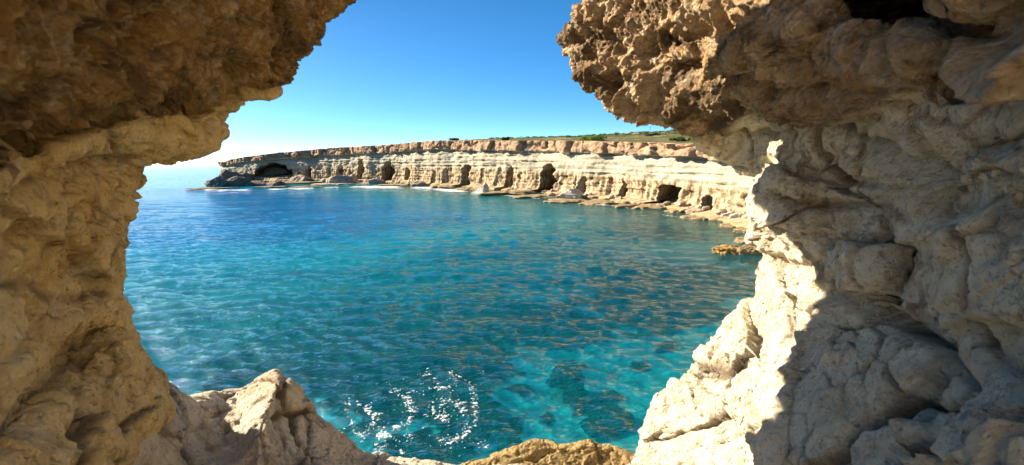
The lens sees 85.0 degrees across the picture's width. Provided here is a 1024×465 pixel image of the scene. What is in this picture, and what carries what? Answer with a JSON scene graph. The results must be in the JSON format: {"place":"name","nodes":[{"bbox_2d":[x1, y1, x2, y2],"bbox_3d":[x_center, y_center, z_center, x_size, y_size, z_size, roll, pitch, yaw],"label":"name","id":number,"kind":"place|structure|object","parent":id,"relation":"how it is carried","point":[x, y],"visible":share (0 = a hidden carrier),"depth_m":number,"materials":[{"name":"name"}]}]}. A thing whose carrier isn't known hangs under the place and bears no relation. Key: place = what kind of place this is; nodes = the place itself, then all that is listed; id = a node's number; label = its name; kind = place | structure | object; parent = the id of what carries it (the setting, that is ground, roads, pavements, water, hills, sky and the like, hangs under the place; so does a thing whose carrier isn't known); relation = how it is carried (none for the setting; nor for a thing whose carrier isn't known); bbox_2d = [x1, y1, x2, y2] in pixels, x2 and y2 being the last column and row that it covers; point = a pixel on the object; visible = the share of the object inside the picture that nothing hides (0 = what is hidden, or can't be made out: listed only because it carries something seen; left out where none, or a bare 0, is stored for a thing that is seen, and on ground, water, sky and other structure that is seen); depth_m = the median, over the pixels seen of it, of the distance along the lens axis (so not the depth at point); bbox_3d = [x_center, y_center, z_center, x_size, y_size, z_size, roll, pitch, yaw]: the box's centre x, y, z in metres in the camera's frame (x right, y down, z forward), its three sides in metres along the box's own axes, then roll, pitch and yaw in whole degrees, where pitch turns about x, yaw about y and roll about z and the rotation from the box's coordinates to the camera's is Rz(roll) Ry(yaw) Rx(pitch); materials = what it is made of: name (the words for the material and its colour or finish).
{"place":"outdoors","nodes":[
{"label":"outdoors","id":0,"kind":"place"},
{"bbox_2d":[0,0,355,464],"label":"cave wall","id":1,"kind":"structure","parent":0,"point":[104,104],"depth_m":2.71,"materials":[{"name":"beige stone"}]},
{"bbox_2d":[153,0,672,164],"label":"sky","id":2,"kind":"structure","parent":0,"point":[383,72],"materials":[{"name":"blue"}]},
{"bbox_2d":[149,179,685,241],"bbox_3d":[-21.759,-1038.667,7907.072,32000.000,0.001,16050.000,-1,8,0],"label":"deep seabed","id":3,"kind":"structure","parent":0,"point":[525,223],"depth_m":206.78,"materials":[{"name":"blue"}]},
{"bbox_2d":[123,222,757,464],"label":"seabed","id":4,"kind":"structure","parent":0,"point":[642,399],"depth_m":44.61,"materials":[{"name":"teal liquid"}]},
{"bbox_2d":[422,399,458,425],"bbox_3d":[-3.279,8.320,25.641,1.634,0.949,2.006,-5,8,-25],"label":"sunken rock","id":5,"kind":"object","parent":4,"relation":"on","point":[448,410],"visible":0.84,"depth_m":25.14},
{"bbox_2d":[467,414,493,440],"bbox_3d":[-1.387,8.568,24.299,1.174,1.104,1.284,-1,8,0],"label":"sunken rock","id":6,"kind":"object","parent":4,"relation":"on","point":[487,429],"visible":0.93,"depth_m":24.03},
{"bbox_2d":[494,427,522,451],"bbox_3d":[-0.047,8.603,22.918,1.262,1.136,1.305,-6,9,-34],"label":"sunken rock","id":7,"kind":"object","parent":4,"relation":"on","point":[516,433],"visible":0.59,"depth_m":22.63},
{"bbox_2d":[545,366,584,389],"bbox_3d":[2.769,7.767,29.061,2.148,1.117,2.322,-1,8,0],"label":"sunken rock","id":8,"kind":"object","parent":4,"relation":"on","point":[564,378],"visible":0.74,"depth_m":28.84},
{"bbox_2d":[562,380,587,403],"bbox_3d":[3.136,7.997,27.704,1.318,1.192,1.542,4,9,36],"label":"sunken rock","id":9,"kind":"object","parent":4,"relation":"on","point":[573,385],"visible":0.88,"depth_m":27.33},
{"bbox_2d":[579,404,635,440],"bbox_3d":[4.005,8.276,24.552,2.500,1.028,2.474,-6,9,-32],"label":"sunken rock","id":10,"kind":"object","parent":4,"relation":"on","point":[590,421],"visible":0.91,"depth_m":23.85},
{"bbox_2d":[123,164,762,463],"bbox_3d":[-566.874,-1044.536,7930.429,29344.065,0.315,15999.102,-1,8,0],"label":"sea","id":11,"kind":"structure","parent":0,"point":[176,227],"depth_m":58.91,"materials":[{"name":"liquid"}]},
{"bbox_2d":[187,187,239,189],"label":"rock shelf","id":12,"kind":"object","parent":11,"relation":"in","point":[203,188],"visible":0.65,"depth_m":188.59,"materials":[{"name":"grey stone"}]},
{"bbox_2d":[207,176,228,186],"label":"boulder","id":13,"kind":"object","parent":11,"relation":"in","point":[218,181],"visible":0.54,"depth_m":204.99,"materials":[{"name":"grey stone"}]},
{"bbox_2d":[227,176,250,186],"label":"boulder","id":14,"kind":"object","parent":11,"relation":"in","point":[235,181],"visible":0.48,"depth_m":205.68,"materials":[{"name":"grey stone"}]},
{"bbox_2d":[241,181,265,185],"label":"boulder","id":15,"kind":"object","parent":11,"relation":"in","point":[255,183],"visible":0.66,"depth_m":207.30,"materials":[{"name":"grey stone"}]},
{"bbox_2d":[253,185,291,187],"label":"rock shelf","id":16,"kind":"object","parent":11,"relation":"in","point":[271,186],"visible":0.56,"depth_m":190.74,"materials":[{"name":"beige stone"}]},
{"bbox_2d":[270,181,285,185],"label":"boulder","id":17,"kind":"object","parent":16,"relation":"on","point":[279,183],"visible":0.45,"depth_m":194.55,"materials":[{"name":"beige stone"}]},
{"bbox_2d":[288,186,324,188],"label":"rock shelf","id":18,"kind":"object","parent":11,"relation":"in","point":[319,187],"visible":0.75,"depth_m":186.18,"materials":[{"name":"beige stone"}]},
{"bbox_2d":[375,184,409,187],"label":"rock shelf","id":19,"kind":"object","parent":11,"relation":"in","point":[403,185],"visible":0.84,"depth_m":185.16,"materials":[{"name":"beige stone"}]},
{"bbox_2d":[184,186,714,453],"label":"foam","id":20,"kind":"object","parent":11,"relation":"on","point":[396,426],"visible":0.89,"depth_m":19.30,"materials":[{"name":"white"}]},
{"bbox_2d":[480,182,488,198],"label":"boulder","id":21,"kind":"object","parent":11,"relation":"in","point":[484,188],"visible":0.61,"depth_m":136.07,"materials":[{"name":"beige stone"}]},
{"bbox_2d":[477,190,532,198],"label":"rock shelf","id":22,"kind":"object","parent":11,"relation":"in","point":[504,193],"visible":0.81,"depth_m":128.03,"materials":[{"name":"beige stone"}]},
{"bbox_2d":[513,194,555,199],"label":"rock shelf","id":23,"kind":"object","parent":11,"relation":"in","point":[535,196],"visible":0.84,"depth_m":117.59,"materials":[{"name":"beige stone"}]},
{"bbox_2d":[543,198,587,204],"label":"rock shelf","id":24,"kind":"object","parent":11,"relation":"in","point":[562,201],"visible":0.82,"depth_m":104.50,"materials":[{"name":"beige stone"}]},
{"bbox_2d":[577,200,618,208],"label":"rock shelf","id":25,"kind":"object","parent":11,"relation":"in","point":[589,204],"visible":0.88,"depth_m":97.77,"materials":[{"name":"beige stone"}]},
{"bbox_2d":[612,204,639,211],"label":"rock shelf","id":26,"kind":"object","parent":11,"relation":"in","point":[623,206],"visible":0.74,"depth_m":90.90,"materials":[{"name":"beige stone"}]},
{"bbox_2d":[712,244,740,262],"bbox_3d":[18.671,1.885,48.467,2.559,1.557,2.757,4,9,32],"label":"rock shelf","id":27,"kind":"object","parent":11,"relation":"in","point":[722,250],"visible":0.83,"depth_m":47.79,"materials":[{"name":"beige stone"}]},
{"bbox_2d":[732,237,752,245],"bbox_3d":[22.699,0.932,53.779,3.320,0.882,2.266,-1,8,0],"label":"rock shelf","id":28,"kind":"object","parent":11,"relation":"in","point":[738,240],"visible":0.35,"depth_m":53.57,"materials":[{"name":"beige stone"}]},
{"bbox_2d":[736,244,762,266],"bbox_3d":[20.560,1.990,47.634,2.538,1.758,2.388,3,9,28],"label":"rock shelf","id":29,"kind":"object","parent":11,"relation":"in","point":[746,250],"visible":0.76,"depth_m":47.04,"materials":[{"name":"beige stone"}]},
{"bbox_2d":[242,131,692,157],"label":"terrain","id":30,"kind":"structure","parent":0,"point":[636,138],"depth_m":132.15,"materials":[{"name":"green plant"}]},
{"bbox_2d":[466,129,678,139],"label":"scrub","id":31,"kind":"object","parent":30,"relation":"on","point":[639,132],"visible":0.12,"depth_m":174.46,"materials":[{"name":"green plant"}]},
{"bbox_2d":[580,134,606,140],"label":"bush","id":32,"kind":"object","parent":30,"relation":"on","point":[599,137],"visible":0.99,"depth_m":126.20,"materials":[{"name":"green plant"}]},
{"bbox_2d":[646,133,660,135],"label":"bush","id":33,"kind":"object","parent":30,"relation":"on","point":[652,134],"visible":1,"depth_m":129.98,"materials":[{"name":"green plant"}]},
{"bbox_2d":[669,137,686,140],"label":"bush","id":34,"kind":"object","parent":30,"relation":"on","point":[677,139],"visible":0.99,"depth_m":102.18,"materials":[{"name":"green plant"}]},
{"bbox_2d":[217,140,754,244],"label":"cliff","id":35,"kind":"structure","parent":0,"point":[662,172],"depth_m":129.08,"materials":[{"name":"beige stone"}]},
{"bbox_2d":[242,173,254,180],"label":"boulder","id":36,"kind":"object","parent":35,"relation":"on","point":[250,176],"visible":0.27,"depth_m":241.85,"materials":[{"name":"grey stone"}]},
{"bbox_2d":[262,165,290,175],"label":"cave","id":37,"kind":"structure","parent":35,"relation":"on","point":[273,170],"depth_m":253.81},
{"bbox_2d":[266,181,318,184],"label":"rock shelf","id":38,"kind":"object","parent":35,"relation":"attached to","point":[291,183],"visible":0.62,"depth_m":222.62,"materials":[{"name":"beige stone"}]},
{"bbox_2d":[288,175,311,186],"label":"boulder","id":39,"kind":"object","parent":35,"relation":"on","point":[299,178],"visible":0.58,"depth_m":228.94,"materials":[{"name":"beige stone"}]},
{"bbox_2d":[311,182,368,186],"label":"rock shelf","id":40,"kind":"object","parent":35,"relation":"attached to","point":[339,184],"visible":0.52,"depth_m":203.47,"materials":[{"name":"beige stone"}]},
{"bbox_2d":[326,175,354,190],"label":"boulder","id":41,"kind":"object","parent":40,"relation":"on","point":[341,179],"visible":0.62,"depth_m":206.16,"materials":[{"name":"beige stone"}]},
{"bbox_2d":[349,174,357,189],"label":"boulder","id":42,"kind":"object","parent":40,"relation":"on","point":[354,176],"visible":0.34,"depth_m":212.56,"materials":[{"name":"beige stone"}]},
{"bbox_2d":[367,178,385,188],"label":"boulder","id":43,"kind":"object","parent":35,"relation":"on","point":[376,181],"visible":0.69,"depth_m":203.28,"materials":[{"name":"beige stone"}]},
{"bbox_2d":[411,181,427,186],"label":"boulder","id":44,"kind":"object","parent":35,"relation":"on","point":[419,183],"visible":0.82,"depth_m":180.65,"materials":[{"name":"beige stone"}]},
{"bbox_2d":[428,185,455,190],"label":"rock shelf","id":45,"kind":"object","parent":35,"relation":"attached to","point":[441,186],"visible":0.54,"depth_m":166.94,"materials":[{"name":"beige stone"}]},
{"bbox_2d":[451,187,480,193],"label":"rock shelf","id":46,"kind":"object","parent":35,"relation":"attached to","point":[468,189],"visible":0.73,"depth_m":148.82,"materials":[{"name":"beige stone"}]},
{"bbox_2d":[556,188,582,206],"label":"boulder","id":47,"kind":"object","parent":35,"relation":"on","point":[573,193],"visible":0.56,"depth_m":110.88,"materials":[{"name":"grey stone"}]},
{"bbox_2d":[585,199,611,201],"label":"rock shelf","id":48,"kind":"object","parent":35,"relation":"attached to","point":[598,200],"visible":0.26,"depth_m":103.31,"materials":[{"name":"beige stone"}]},
{"bbox_2d":[630,203,673,211],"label":"rock shelf","id":49,"kind":"object","parent":35,"relation":"attached to","point":[650,207],"visible":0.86,"depth_m":88.38,"materials":[{"name":"beige stone"}]},
{"bbox_2d":[662,201,670,205],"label":"rubble stone","id":50,"kind":"object","parent":49,"relation":"on","point":[666,203],"visible":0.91,"depth_m":88.70,"materials":[{"name":"beige stone"}]},
{"bbox_2d":[660,209,686,217],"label":"rock shelf","id":51,"kind":"object","parent":35,"relation":"attached to","point":[674,211],"visible":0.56,"depth_m":81.87,"materials":[{"name":"beige stone"}]},
{"bbox_2d":[674,200,685,206],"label":"rubble stone","id":52,"kind":"object","parent":35,"relation":"on","point":[680,203],"visible":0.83,"depth_m":85.33,"materials":[{"name":"beige stone"}]},
{"bbox_2d":[679,215,702,221],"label":"rock shelf","id":53,"kind":"object","parent":35,"relation":"attached to","point":[688,217],"visible":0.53,"depth_m":74.02,"materials":[{"name":"beige stone"}]},
{"bbox_2d":[685,208,704,214],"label":"boulder","id":54,"kind":"object","parent":35,"relation":"on","point":[689,211],"visible":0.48,"depth_m":78.71,"materials":[{"name":"beige stone"}]},
{"bbox_2d":[694,217,708,221],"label":"rock shelf","id":55,"kind":"object","parent":35,"relation":"attached to","point":[703,219],"visible":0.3,"depth_m":72.29,"materials":[{"name":"beige stone"}]},
{"bbox_2d":[702,206,710,210],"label":"rubble stone","id":56,"kind":"object","parent":35,"relation":"on","point":[705,208],"visible":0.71,"depth_m":78.55,"materials":[{"name":"beige stone"}]},
{"bbox_2d":[715,209,726,214],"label":"rubble stone","id":57,"kind":"object","parent":35,"relation":"on","point":[718,211],"visible":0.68,"depth_m":72.76,"materials":[{"name":"beige stone"}]},
{"bbox_2d":[719,222,736,231],"bbox_3d":[26.092,-0.562,65.634,4.278,1.057,3.290,-1,8,0],"label":"rock shelf","id":58,"kind":"object","parent":35,"relation":"attached to","point":[724,225],"visible":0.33,"depth_m":64.78,"materials":[{"name":"beige stone"}]},
{"bbox_2d":[728,213,742,218],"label":"boulder","id":59,"kind":"object","parent":35,"relation":"on","point":[735,215],"visible":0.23,"depth_m":69.29,"materials":[{"name":"beige stone"}]},
{"bbox_2d":[732,227,746,236],"bbox_3d":[25.467,0.076,60.191,3.214,1.084,2.514,-1,8,0],"label":"rock shelf","id":60,"kind":"object","parent":35,"relation":"attached to","point":[740,231],"visible":0.35,"depth_m":59.94,"materials":[{"name":"beige stone"}]},
{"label":"rock shelf","id":61,"kind":"object","parent":35,"relation":"on","visible":0},
{"bbox_2d":[219,169,244,179],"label":"boulder","id":62,"kind":"object","parent":61,"relation":"on","point":[225,174],"visible":0.3,"depth_m":233.34,"materials":[{"name":"grey stone"}]},
{"bbox_2d":[556,0,1023,464],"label":"cave wall","id":63,"kind":"structure","parent":0,"point":[875,148],"depth_m":3.22,"materials":[{"name":"beige stone"}]},
{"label":"cliff","id":64,"kind":"structure","parent":0,"visible":0},
{"bbox_2d":[133,369,665,464],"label":"rock ledge","id":65,"kind":"object","parent":64,"relation":"on","point":[272,417],"visible":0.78,"depth_m":4.37,"materials":[{"name":"beige stone"}]},
{"bbox_2d":[460,438,634,464],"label":"reef rock","id":66,"kind":"object","parent":64,"relation":"on","point":[534,451],"visible":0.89,"depth_m":5.98,"materials":[{"name":"beige stone"}]}
]}

